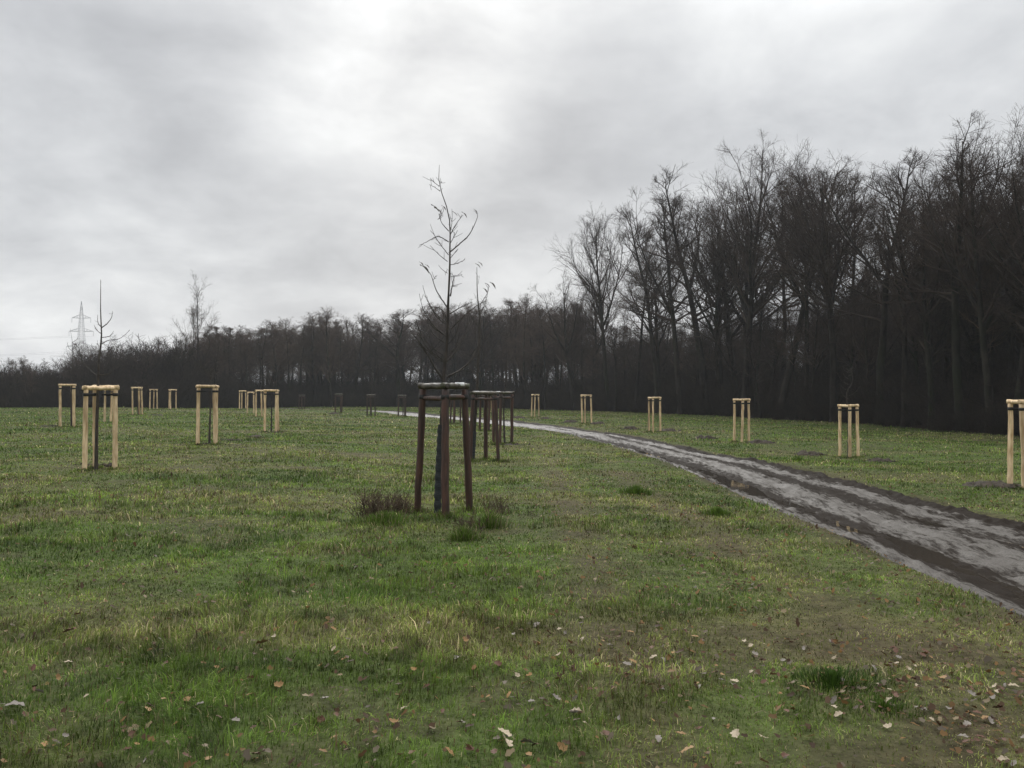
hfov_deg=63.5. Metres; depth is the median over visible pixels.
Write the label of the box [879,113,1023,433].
bare tree
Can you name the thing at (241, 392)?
tree stake frame
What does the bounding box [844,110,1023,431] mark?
bare tree
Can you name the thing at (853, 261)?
bare tree
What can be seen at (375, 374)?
bare tree
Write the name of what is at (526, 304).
bare tree
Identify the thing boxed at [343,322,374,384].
bare tree
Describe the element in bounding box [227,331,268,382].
bare tree
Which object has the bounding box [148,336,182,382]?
bare tree
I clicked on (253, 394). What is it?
tree stake frame
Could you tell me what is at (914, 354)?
bare tree
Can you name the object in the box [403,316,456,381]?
bare tree
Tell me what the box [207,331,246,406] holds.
bare tree
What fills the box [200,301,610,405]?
distant woodland
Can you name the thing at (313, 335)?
bare tree
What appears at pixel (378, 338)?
bare tree
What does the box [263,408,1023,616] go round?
dirt track
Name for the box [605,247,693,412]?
bare tree
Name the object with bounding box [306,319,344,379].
bare tree
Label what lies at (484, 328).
bare tree
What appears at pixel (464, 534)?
grass tussock
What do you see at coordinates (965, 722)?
fallen leaf
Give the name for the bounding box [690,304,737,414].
bare tree
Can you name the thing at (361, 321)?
bare tree
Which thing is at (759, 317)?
bare tree
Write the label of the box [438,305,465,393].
bare tree
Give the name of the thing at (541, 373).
bare tree
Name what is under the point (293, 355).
bare tree
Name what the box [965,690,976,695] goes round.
fallen leaf
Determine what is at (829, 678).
grass tussock
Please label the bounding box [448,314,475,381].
bare tree
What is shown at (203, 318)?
bare tree
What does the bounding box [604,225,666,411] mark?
bare tree
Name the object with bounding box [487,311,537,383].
bare tree
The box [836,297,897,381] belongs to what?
bare tree
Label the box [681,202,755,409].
bare tree
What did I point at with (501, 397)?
tree stake frame
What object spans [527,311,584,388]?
bare tree
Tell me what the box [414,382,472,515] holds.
tree stake frame
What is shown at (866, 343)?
bare tree
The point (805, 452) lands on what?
soil heap
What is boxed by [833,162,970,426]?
bare tree
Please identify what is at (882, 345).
bare tree
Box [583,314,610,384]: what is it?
bare tree
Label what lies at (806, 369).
bare tree
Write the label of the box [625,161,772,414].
bare tree
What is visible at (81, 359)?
bare tree
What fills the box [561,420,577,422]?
soil heap
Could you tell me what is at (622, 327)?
bare tree
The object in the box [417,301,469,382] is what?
bare tree
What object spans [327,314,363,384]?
bare tree
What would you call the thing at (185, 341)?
bare tree
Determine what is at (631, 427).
soil heap
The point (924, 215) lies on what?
bare tree
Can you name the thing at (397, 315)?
bare tree
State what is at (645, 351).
bare tree
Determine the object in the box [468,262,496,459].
sapling
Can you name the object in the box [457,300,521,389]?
bare tree
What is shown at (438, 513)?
rough grass
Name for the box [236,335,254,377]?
bare tree
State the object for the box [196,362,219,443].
sapling
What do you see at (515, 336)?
bare tree
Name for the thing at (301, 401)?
tree stake frame
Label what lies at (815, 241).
bare tree
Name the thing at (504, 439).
sapling
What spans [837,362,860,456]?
sapling
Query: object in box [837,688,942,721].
grass tussock
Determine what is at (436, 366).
bare tree
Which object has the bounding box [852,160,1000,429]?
bare tree
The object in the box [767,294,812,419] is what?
bare tree
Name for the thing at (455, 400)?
sapling
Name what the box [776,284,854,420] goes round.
bare tree
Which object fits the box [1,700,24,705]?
fallen leaf
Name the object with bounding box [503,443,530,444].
soil heap
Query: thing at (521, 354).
bare tree
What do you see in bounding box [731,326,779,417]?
bare tree
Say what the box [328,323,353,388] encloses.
bare tree
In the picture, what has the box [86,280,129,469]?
sapling
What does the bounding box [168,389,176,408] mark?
tree stake frame
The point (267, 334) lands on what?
bare tree
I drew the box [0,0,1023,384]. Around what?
sky
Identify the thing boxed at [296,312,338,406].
bare tree
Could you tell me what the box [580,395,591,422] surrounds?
tree stake frame
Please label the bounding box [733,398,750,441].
tree stake frame
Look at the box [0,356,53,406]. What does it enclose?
bare tree
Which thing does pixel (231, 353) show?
bare tree
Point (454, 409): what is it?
tree stake frame
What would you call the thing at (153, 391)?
tree stake frame
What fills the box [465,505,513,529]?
grass tussock
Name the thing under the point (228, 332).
bare tree
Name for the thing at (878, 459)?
soil heap
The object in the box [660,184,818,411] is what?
bare tree
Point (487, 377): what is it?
sapling
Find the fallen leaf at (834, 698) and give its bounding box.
[830,694,837,703]
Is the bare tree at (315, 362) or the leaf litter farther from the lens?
the bare tree at (315, 362)
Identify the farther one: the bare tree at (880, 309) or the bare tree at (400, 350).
the bare tree at (400, 350)
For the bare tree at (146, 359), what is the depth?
91.70 m
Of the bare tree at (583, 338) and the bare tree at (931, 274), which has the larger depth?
the bare tree at (583, 338)
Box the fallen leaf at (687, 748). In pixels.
[681,745,693,752]
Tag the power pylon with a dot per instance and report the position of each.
(80, 335)
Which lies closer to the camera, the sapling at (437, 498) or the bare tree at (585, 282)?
the sapling at (437, 498)
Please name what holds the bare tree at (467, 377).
on the ground at (896, 745)
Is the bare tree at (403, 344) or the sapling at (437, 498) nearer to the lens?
the sapling at (437, 498)
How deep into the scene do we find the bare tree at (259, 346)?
108.50 m
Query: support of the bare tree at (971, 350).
on the ground at (896, 745)
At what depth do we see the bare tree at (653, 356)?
87.31 m
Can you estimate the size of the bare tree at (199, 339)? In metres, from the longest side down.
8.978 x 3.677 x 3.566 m
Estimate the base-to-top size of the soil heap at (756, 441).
0.219 m
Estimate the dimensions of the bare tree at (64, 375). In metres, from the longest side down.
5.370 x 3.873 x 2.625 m
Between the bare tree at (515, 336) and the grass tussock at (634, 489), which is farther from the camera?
the bare tree at (515, 336)
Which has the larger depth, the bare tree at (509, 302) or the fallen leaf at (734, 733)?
the bare tree at (509, 302)
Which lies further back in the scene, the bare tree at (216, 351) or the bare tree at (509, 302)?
the bare tree at (509, 302)
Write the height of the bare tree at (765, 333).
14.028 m
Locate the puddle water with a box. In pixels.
[481,422,1023,600]
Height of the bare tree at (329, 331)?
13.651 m
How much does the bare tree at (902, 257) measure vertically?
16.019 m
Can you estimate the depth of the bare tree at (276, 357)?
111.30 m
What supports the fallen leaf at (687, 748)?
on the ground at (896, 745)
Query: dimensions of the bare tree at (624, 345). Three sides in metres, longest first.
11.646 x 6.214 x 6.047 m
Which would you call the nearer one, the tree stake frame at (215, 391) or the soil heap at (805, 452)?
the tree stake frame at (215, 391)
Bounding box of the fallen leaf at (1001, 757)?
[998,755,1009,759]
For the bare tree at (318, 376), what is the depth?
125.00 m
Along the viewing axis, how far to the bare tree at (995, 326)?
48.06 m
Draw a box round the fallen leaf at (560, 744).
[557,742,567,751]
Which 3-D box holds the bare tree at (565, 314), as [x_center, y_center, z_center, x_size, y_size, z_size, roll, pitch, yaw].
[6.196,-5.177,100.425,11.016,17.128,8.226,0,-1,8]
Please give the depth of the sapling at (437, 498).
11.54 m
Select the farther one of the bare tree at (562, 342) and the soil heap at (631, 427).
the bare tree at (562, 342)
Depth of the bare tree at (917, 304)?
62.63 m
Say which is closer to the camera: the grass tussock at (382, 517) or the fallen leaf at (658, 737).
the fallen leaf at (658, 737)
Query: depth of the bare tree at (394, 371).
131.05 m
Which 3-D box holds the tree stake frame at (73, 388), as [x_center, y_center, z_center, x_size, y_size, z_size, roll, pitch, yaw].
[-18.872,0.995,35.355,0.729,1.999,0.666,0,-1,0]
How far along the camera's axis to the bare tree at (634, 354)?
92.40 m
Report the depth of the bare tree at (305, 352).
123.93 m
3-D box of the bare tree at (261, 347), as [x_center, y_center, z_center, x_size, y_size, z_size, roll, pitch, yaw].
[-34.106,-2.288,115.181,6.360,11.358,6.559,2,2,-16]
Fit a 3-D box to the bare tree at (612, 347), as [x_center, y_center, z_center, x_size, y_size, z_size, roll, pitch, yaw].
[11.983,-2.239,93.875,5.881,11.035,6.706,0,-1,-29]
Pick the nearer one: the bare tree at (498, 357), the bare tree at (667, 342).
the bare tree at (667, 342)
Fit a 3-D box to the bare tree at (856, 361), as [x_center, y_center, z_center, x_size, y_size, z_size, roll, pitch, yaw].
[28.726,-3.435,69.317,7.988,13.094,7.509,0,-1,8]
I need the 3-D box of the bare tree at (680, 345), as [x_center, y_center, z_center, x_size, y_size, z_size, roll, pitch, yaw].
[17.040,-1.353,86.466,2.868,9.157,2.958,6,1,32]
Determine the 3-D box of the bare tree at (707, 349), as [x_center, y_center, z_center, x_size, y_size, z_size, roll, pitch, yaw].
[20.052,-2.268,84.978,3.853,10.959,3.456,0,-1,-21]
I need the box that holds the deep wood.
[578,237,1020,377]
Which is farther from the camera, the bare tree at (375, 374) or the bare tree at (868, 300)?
the bare tree at (375, 374)
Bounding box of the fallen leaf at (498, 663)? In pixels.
[494,660,501,665]
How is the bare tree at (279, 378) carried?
on the ground at (896, 745)
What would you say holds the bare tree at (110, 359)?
on the ground at (896, 745)
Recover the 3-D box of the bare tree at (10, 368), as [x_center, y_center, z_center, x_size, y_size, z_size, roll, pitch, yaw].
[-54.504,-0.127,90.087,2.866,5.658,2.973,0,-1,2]
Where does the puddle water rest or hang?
on the dirt track
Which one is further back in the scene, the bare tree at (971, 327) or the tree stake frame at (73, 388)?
the bare tree at (971, 327)
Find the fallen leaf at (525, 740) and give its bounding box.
[520,738,533,743]
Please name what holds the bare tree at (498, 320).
on the ground at (896, 745)
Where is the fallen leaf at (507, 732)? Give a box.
[498,728,511,736]
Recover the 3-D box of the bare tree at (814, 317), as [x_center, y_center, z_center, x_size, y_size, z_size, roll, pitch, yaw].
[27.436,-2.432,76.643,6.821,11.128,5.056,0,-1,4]
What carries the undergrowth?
on the ground at (896, 745)
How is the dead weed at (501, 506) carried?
on the ground at (896, 745)
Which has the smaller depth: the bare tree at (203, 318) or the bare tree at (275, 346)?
the bare tree at (203, 318)
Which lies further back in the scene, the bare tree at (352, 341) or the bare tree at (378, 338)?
the bare tree at (352, 341)
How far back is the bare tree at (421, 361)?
117.23 m
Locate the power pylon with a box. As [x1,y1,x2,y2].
[66,301,94,361]
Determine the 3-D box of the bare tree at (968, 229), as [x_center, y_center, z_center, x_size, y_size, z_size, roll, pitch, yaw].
[30.311,-6.142,54.975,8.345,18.358,9.428,0,-1,6]
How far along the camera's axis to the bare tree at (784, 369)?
82.17 m
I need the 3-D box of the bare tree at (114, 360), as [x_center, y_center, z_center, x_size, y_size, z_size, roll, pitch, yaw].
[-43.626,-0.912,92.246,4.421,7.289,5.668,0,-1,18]
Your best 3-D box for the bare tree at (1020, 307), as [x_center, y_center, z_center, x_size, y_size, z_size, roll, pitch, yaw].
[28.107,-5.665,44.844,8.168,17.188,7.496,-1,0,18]
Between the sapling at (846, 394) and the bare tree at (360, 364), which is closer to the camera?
the sapling at (846, 394)
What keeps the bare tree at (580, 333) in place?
on the ground at (896, 745)
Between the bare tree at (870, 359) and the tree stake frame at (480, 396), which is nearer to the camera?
the tree stake frame at (480, 396)
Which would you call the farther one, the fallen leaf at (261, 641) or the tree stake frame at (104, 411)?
the tree stake frame at (104, 411)
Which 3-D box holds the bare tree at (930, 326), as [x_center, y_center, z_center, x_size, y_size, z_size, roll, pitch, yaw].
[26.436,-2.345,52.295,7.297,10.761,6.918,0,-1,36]
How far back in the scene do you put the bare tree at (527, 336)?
118.81 m
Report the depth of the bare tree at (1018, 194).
42.28 m
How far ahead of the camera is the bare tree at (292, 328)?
116.06 m
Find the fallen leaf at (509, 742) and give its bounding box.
[502,734,512,746]
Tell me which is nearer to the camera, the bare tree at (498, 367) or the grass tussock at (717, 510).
the grass tussock at (717, 510)
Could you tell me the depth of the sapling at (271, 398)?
35.27 m
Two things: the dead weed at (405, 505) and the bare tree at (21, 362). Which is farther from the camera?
the bare tree at (21, 362)
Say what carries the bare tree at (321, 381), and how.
on the ground at (896, 745)
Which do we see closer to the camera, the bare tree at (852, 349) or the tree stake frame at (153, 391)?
the bare tree at (852, 349)
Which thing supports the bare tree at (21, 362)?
on the ground at (896, 745)
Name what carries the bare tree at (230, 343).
on the ground at (896, 745)
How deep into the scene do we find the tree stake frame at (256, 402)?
54.78 m
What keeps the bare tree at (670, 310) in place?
on the ground at (896, 745)
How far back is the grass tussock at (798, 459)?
23.75 m
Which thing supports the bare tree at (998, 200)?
on the ground at (896, 745)
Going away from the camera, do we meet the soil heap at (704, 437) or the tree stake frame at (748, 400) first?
the tree stake frame at (748, 400)
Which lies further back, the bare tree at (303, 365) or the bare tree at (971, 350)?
the bare tree at (303, 365)
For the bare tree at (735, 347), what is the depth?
96.34 m
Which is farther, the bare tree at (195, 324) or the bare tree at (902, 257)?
the bare tree at (195, 324)
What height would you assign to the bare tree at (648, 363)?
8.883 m
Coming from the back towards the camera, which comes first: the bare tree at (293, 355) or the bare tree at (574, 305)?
the bare tree at (293, 355)
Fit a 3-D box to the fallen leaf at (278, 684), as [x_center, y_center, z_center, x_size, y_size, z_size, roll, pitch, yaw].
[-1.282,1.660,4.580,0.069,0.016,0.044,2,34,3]
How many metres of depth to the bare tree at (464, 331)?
122.01 m
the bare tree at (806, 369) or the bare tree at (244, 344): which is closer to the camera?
the bare tree at (806, 369)
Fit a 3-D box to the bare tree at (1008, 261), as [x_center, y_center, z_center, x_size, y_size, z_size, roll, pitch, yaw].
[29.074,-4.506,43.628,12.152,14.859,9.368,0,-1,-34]
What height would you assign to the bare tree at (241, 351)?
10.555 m
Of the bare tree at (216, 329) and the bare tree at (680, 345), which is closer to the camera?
the bare tree at (680, 345)
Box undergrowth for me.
[0,329,1023,436]
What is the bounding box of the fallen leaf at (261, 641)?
[256,639,267,644]
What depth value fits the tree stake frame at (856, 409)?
28.52 m
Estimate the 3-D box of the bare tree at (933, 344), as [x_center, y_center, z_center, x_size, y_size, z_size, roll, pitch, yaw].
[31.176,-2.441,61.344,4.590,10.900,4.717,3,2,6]
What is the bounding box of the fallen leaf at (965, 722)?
[963,720,970,726]
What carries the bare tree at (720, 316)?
on the ground at (896, 745)
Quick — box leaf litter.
[0,466,1023,767]
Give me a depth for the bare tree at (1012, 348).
49.89 m
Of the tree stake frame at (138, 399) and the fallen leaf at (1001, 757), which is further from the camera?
the tree stake frame at (138, 399)
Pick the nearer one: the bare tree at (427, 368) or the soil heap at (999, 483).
the soil heap at (999, 483)
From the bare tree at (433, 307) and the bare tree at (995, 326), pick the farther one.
the bare tree at (433, 307)
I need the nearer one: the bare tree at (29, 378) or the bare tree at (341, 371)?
the bare tree at (29, 378)
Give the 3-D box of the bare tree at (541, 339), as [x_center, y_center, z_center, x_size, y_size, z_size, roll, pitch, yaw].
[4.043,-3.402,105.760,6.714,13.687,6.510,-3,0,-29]
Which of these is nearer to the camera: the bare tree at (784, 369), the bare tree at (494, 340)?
the bare tree at (784, 369)
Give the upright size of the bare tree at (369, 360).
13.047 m
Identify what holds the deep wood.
on the ground at (896, 745)
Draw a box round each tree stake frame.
[58,384,75,426]
[82,385,119,468]
[103,390,112,421]
[131,387,142,413]
[149,389,157,408]
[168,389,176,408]
[196,385,218,443]
[239,390,245,408]
[247,392,254,413]
[255,390,263,416]
[263,389,278,430]
[298,395,304,408]
[335,394,342,412]
[366,394,375,415]
[398,395,405,415]
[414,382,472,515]
[450,394,460,422]
[470,391,499,460]
[479,391,493,429]
[492,391,513,443]
[531,394,539,416]
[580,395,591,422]
[648,397,660,431]
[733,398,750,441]
[837,404,859,457]
[1006,399,1023,487]
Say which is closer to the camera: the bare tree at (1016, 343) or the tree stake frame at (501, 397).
the tree stake frame at (501, 397)
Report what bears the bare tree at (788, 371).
on the ground at (896, 745)
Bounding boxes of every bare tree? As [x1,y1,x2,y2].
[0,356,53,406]
[0,359,21,406]
[14,358,28,382]
[19,363,42,407]
[35,358,55,405]
[53,343,108,381]
[55,362,72,406]
[59,357,87,389]
[67,334,135,367]
[93,346,139,406]
[96,345,135,382]
[113,345,173,406]
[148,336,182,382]
[166,269,220,373]
[170,303,203,370]
[173,331,201,380]
[184,338,226,377]
[187,336,214,368]
[191,327,228,407]
[194,324,242,370]
[203,335,234,406]
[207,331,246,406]
[216,325,250,395]
[217,327,258,375]
[221,324,267,406]
[225,334,248,374]
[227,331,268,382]
[232,333,258,382]
[232,334,261,402]
[235,321,285,388]
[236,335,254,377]
[237,331,278,406]
[243,324,300,382]
[249,330,285,378]
[253,324,297,388]
[254,324,296,406]
[256,319,295,384]
[268,325,309,392]
[269,335,308,382]
[270,316,307,405]
[279,330,301,382]
[287,324,337,406]
[289,318,339,406]
[291,330,316,384]
[292,322,313,405]
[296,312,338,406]
[300,320,317,387]
[301,315,354,405]
[304,314,347,385]
[306,305,359,406]
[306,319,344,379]
[308,329,355,387]
[320,326,362,406]
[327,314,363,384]
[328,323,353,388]
[330,324,358,396]
[331,324,401,405]
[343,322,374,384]
[345,317,362,378]
[346,312,380,381]
[349,321,388,386]
[353,308,425,406]
[354,326,400,386]
[358,322,401,389]
[360,319,394,380]
[367,323,417,379]
[377,314,418,378]
[384,311,421,370]
[385,318,455,405]
[387,323,420,380]
[399,305,436,361]
[402,307,464,382]
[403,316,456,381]
[404,311,447,381]
[409,302,444,359]
[410,310,440,379]
[411,309,452,382]
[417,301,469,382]
[424,310,464,381]
[426,314,497,380]
[434,305,476,392]
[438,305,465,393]
[438,310,496,383]
[443,299,507,388]
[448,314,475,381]
[449,310,501,364]
[450,310,496,382]
[452,306,520,407]
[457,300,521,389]
[458,306,507,403]
[461,297,501,389]
[478,307,507,383]
[485,313,512,383]
[486,297,533,389]
[486,310,513,388]
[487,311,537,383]
[490,306,562,378]
[495,306,542,406]
[501,291,550,408]
[502,310,553,391]
[509,301,538,387]
[515,306,560,409]
[518,304,557,393]
[521,311,559,407]
[522,267,607,410]
[525,308,574,388]
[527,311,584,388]
[532,310,587,365]
[542,201,652,410]
[543,271,640,397]
[545,299,605,409]
[545,311,576,387]
[547,301,606,407]
[552,305,600,405]
[552,334,591,410]
[568,307,591,373]
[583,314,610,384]
[593,318,638,411]
[596,183,726,413]
[598,204,689,412]
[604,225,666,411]
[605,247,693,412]
[607,319,639,378]
[609,311,643,402]
[613,336,663,408]
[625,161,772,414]
[626,335,679,381]
[626,336,672,380]
[635,313,687,383]
[639,227,766,414]
[639,343,671,412]
[641,181,793,412]
[654,323,679,371]
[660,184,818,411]
[666,328,690,412]
[671,128,830,416]
[673,320,714,411]
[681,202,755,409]
[683,329,713,374]
[689,310,723,380]
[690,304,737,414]
[702,313,741,357]
[706,319,766,412]
[710,321,743,364]
[718,152,921,418]
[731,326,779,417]
[734,291,778,361]
[735,287,787,413]
[737,137,893,421]
[738,296,792,375]
[740,295,810,388]
[743,168,844,373]
[753,172,887,386]
[755,172,862,419]
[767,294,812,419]
[771,305,838,370]
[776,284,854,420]
[783,163,894,380]
[795,320,847,390]
[808,146,939,424]
[808,281,890,381]
[809,277,897,378]
[819,187,993,427]
[819,245,914,373]
[822,284,901,423]
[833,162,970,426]
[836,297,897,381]
[841,281,898,353]
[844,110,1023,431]
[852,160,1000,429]
[860,192,999,386]
[869,278,943,424]
[878,210,967,377]
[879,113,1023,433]
[885,265,990,368]
[887,201,1007,370]
[890,264,990,393]
[895,169,988,369]
[908,322,962,368]
[909,150,1008,389]
[910,206,1014,389]
[917,103,1023,295]
[938,292,1018,424]
[943,145,1023,431]
[945,230,1020,393]
[946,169,1023,398]
[948,189,1023,309]
[949,242,1018,429]
[958,266,1023,359]
[962,250,1023,353]
[966,216,1023,332]
[970,166,1022,305]
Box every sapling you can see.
[57,329,79,425]
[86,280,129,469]
[134,379,142,414]
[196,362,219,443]
[265,371,280,431]
[407,177,488,512]
[447,370,459,418]
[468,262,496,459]
[482,351,498,429]
[495,327,514,442]
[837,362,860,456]
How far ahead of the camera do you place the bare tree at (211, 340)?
100.08 m
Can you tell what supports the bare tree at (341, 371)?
on the ground at (896, 745)
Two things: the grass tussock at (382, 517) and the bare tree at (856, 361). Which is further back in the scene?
the bare tree at (856, 361)
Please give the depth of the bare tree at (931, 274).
55.41 m
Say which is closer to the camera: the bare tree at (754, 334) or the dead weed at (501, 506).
the dead weed at (501, 506)
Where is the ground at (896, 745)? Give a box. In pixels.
[0,405,1023,767]
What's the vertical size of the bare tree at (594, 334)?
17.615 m
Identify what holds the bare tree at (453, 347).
on the ground at (896, 745)
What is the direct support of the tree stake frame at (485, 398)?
on the ground at (896, 745)
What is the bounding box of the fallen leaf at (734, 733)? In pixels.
[730,729,739,737]
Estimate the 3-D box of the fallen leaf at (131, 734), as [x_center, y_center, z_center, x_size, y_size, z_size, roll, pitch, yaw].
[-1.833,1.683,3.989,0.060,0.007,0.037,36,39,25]
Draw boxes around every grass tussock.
[347,510,414,525]
[442,524,496,541]
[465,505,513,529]
[616,483,654,495]
[698,505,734,516]
[784,456,810,461]
[784,663,892,697]
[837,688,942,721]
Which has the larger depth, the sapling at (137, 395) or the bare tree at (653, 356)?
the bare tree at (653, 356)
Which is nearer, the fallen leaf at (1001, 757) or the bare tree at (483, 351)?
the fallen leaf at (1001, 757)
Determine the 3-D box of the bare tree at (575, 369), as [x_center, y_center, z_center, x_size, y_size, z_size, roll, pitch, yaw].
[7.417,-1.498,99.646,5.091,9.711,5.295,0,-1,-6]
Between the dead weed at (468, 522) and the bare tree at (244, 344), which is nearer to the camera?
the dead weed at (468, 522)
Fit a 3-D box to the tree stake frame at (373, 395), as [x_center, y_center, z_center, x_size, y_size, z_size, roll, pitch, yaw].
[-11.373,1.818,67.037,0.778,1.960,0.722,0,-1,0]
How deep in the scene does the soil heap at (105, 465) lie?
18.45 m
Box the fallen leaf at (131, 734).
[128,730,136,737]
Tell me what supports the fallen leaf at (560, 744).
on the ground at (896, 745)
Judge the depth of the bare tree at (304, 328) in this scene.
117.05 m
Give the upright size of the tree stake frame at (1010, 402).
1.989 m
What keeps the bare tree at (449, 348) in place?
on the ground at (896, 745)
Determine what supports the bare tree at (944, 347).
on the ground at (896, 745)
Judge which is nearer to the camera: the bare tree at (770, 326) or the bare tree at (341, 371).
the bare tree at (770, 326)
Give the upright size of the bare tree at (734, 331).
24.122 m
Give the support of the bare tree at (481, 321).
on the ground at (896, 745)
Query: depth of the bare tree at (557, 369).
108.87 m
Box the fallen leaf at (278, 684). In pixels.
[274,680,282,686]
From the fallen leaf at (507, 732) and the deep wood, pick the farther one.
the deep wood
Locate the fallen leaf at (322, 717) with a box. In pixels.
[317,715,327,722]
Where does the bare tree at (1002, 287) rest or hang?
on the ground at (896, 745)
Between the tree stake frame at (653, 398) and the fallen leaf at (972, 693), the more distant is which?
the tree stake frame at (653, 398)
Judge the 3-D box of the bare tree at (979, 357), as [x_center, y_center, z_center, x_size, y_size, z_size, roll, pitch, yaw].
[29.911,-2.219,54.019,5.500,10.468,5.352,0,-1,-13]
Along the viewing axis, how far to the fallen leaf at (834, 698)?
4.45 m
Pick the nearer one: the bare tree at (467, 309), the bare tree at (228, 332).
the bare tree at (228, 332)
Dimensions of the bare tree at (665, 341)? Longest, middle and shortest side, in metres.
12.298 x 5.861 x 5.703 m
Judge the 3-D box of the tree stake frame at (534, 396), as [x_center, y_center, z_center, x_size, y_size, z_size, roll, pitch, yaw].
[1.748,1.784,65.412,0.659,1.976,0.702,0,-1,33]
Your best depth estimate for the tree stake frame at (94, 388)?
17.79 m
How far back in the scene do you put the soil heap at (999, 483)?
17.21 m
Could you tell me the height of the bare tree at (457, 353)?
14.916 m
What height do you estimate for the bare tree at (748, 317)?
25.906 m
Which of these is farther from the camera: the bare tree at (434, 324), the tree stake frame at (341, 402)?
the bare tree at (434, 324)
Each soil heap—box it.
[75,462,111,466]
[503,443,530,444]
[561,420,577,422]
[591,421,606,424]
[620,426,636,429]
[658,428,681,431]
[693,434,717,438]
[745,439,776,443]
[794,450,826,455]
[864,457,896,461]
[962,480,1021,488]
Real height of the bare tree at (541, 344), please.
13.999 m
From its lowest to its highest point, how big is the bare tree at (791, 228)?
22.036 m
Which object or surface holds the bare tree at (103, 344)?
on the ground at (896, 745)
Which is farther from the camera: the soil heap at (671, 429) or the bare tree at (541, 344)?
the bare tree at (541, 344)
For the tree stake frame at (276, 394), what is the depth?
35.20 m
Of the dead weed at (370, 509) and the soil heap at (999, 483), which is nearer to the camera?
the dead weed at (370, 509)
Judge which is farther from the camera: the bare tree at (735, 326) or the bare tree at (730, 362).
the bare tree at (735, 326)
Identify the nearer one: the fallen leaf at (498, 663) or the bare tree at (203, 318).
the fallen leaf at (498, 663)
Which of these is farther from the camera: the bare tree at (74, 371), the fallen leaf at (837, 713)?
the bare tree at (74, 371)
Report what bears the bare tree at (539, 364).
on the ground at (896, 745)
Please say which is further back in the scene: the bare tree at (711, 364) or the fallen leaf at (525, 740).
the bare tree at (711, 364)
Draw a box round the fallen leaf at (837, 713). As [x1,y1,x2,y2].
[834,711,842,716]
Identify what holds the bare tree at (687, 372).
on the ground at (896, 745)
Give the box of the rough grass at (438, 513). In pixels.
[53,408,1023,521]
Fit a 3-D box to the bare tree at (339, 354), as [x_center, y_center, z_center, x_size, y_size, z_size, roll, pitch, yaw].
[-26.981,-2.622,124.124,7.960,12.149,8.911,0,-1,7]
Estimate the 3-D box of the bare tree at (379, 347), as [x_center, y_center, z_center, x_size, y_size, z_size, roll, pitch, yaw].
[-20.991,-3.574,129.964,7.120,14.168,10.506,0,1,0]
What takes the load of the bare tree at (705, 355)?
on the ground at (896, 745)
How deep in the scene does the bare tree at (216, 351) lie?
99.10 m
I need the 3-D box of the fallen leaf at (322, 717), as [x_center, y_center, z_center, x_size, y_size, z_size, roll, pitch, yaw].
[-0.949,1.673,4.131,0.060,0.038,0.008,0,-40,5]
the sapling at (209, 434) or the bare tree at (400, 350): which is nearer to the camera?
the sapling at (209, 434)
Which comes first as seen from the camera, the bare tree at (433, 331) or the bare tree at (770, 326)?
the bare tree at (770, 326)
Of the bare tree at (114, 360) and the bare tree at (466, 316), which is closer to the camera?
the bare tree at (114, 360)
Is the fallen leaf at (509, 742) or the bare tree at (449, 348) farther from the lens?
the bare tree at (449, 348)
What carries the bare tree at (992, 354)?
on the ground at (896, 745)
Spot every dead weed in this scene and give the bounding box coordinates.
[335,483,432,518]
[378,486,423,514]
[451,507,489,533]
[481,491,534,515]
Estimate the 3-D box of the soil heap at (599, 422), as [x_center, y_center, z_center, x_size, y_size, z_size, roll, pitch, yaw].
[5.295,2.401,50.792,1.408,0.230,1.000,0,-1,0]
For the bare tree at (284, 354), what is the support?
on the ground at (896, 745)
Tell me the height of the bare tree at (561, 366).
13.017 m
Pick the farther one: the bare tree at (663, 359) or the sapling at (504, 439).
the bare tree at (663, 359)
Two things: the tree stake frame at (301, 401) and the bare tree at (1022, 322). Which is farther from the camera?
the tree stake frame at (301, 401)
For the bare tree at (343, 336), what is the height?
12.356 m
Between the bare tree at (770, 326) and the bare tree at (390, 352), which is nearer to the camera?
the bare tree at (770, 326)
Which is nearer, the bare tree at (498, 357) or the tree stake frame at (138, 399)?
the tree stake frame at (138, 399)
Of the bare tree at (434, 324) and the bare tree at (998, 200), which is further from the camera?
the bare tree at (434, 324)
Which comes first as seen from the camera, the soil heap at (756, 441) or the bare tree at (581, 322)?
the soil heap at (756, 441)
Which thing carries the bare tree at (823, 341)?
on the ground at (896, 745)
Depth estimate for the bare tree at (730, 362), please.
78.19 m
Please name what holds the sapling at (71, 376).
on the ground at (896, 745)
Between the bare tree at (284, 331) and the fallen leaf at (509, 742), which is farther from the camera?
the bare tree at (284, 331)
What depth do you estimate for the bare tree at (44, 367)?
92.68 m
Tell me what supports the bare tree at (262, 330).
on the ground at (896, 745)
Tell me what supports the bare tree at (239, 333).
on the ground at (896, 745)
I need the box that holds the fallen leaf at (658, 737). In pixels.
[655,735,661,741]
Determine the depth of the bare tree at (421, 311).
131.03 m
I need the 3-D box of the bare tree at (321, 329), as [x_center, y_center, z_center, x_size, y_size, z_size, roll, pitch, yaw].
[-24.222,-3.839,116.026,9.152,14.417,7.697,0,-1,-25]
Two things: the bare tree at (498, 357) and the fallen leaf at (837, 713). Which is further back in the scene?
the bare tree at (498, 357)
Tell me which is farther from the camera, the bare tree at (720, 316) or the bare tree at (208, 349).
the bare tree at (208, 349)
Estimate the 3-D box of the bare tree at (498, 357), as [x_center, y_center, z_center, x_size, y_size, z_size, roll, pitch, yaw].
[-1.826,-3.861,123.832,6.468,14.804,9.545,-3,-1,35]
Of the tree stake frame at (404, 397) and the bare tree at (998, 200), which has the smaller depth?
the bare tree at (998, 200)

